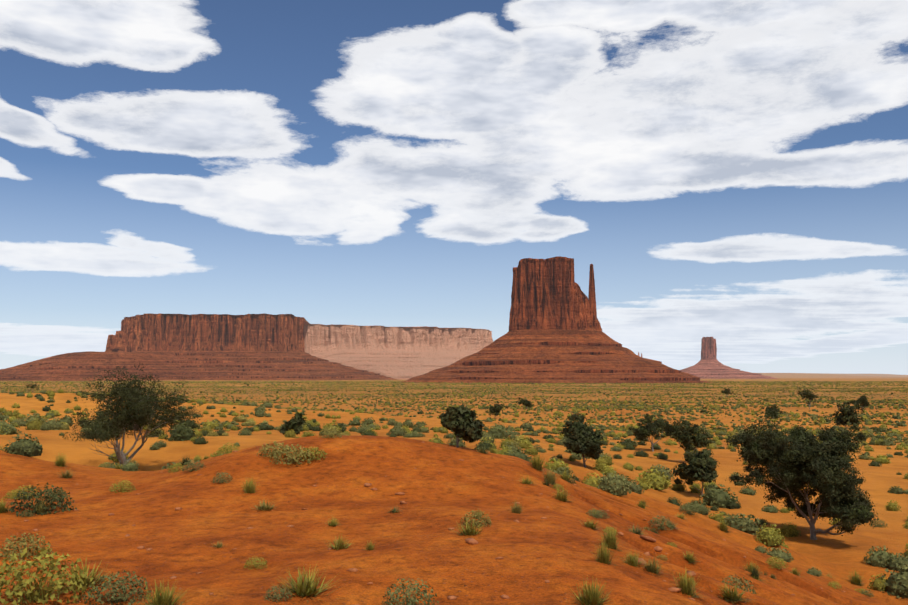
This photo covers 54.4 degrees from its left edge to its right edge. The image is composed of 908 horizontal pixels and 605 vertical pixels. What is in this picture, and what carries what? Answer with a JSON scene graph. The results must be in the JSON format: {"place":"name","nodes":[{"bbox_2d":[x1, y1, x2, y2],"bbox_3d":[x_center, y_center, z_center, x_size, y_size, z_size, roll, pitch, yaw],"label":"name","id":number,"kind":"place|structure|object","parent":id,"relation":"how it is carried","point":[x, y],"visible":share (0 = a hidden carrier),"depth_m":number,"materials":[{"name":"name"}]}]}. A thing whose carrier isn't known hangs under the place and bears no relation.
{"place":"outdoors","nodes":[
{"label":"outdoors","id":0,"kind":"place"},
{"bbox_2d":[0,373,907,604],"bbox_3d":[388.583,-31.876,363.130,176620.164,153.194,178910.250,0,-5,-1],"label":"terrain","id":1,"kind":"structure","parent":0,"point":[415,538],"depth_m":16.86,"materials":[{"name":"orange sand"}]},
{"bbox_2d":[0,313,492,380],"bbox_3d":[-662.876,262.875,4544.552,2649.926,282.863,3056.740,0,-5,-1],"label":"mesa","id":2,"kind":"structure","parent":1,"relation":"on","point":[263,346],"depth_m":3550.43,"materials":[{"name":"red stone"}]},
{"bbox_2d":[7,442,845,604],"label":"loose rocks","id":3,"kind":"object","parent":1,"relation":"on","point":[472,541],"visible":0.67,"depth_m":13.20,"materials":[{"name":"orange stone"}]},
{"bbox_2d":[0,426,887,604],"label":"shrubs","id":4,"kind":"object","parent":1,"relation":"on","point":[591,596],"visible":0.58,"depth_m":11.57,"materials":[{"name":"green plant"}]},
{"bbox_2d":[0,380,907,598],"bbox_3d":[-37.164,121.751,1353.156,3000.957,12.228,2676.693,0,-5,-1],"label":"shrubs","id":5,"kind":"object","parent":1,"relation":"on","point":[714,496],"visible":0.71,"depth_m":91.35,"materials":[{"name":"green plant"}]},
{"bbox_2d":[401,256,711,382],"bbox_3d":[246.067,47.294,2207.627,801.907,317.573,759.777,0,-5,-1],"label":"butte","id":6,"kind":"object","parent":1,"relation":"on","point":[555,334],"visible":1,"depth_m":2091.25,"materials":[{"name":"red stone"}]},
{"bbox_2d":[638,337,777,378],"bbox_3d":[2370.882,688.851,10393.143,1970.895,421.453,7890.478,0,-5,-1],"label":"buttes","id":7,"kind":"object","parent":1,"relation":"on","point":[708,365],"visible":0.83,"depth_m":6842.45,"materials":[{"name":"red stone"}]},
{"bbox_2d":[0,0,907,374],"label":"sky","id":8,"kind":"structure","parent":0,"point":[734,173],"materials":[{"name":"blue"}]},
{"bbox_2d":[27,359,882,539],"bbox_3d":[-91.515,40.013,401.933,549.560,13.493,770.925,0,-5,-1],"label":"juniper","id":9,"kind":"object","parent":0,"point":[801,450],"depth_m":32.01,"materials":[{"name":"green plant"}]}
]}

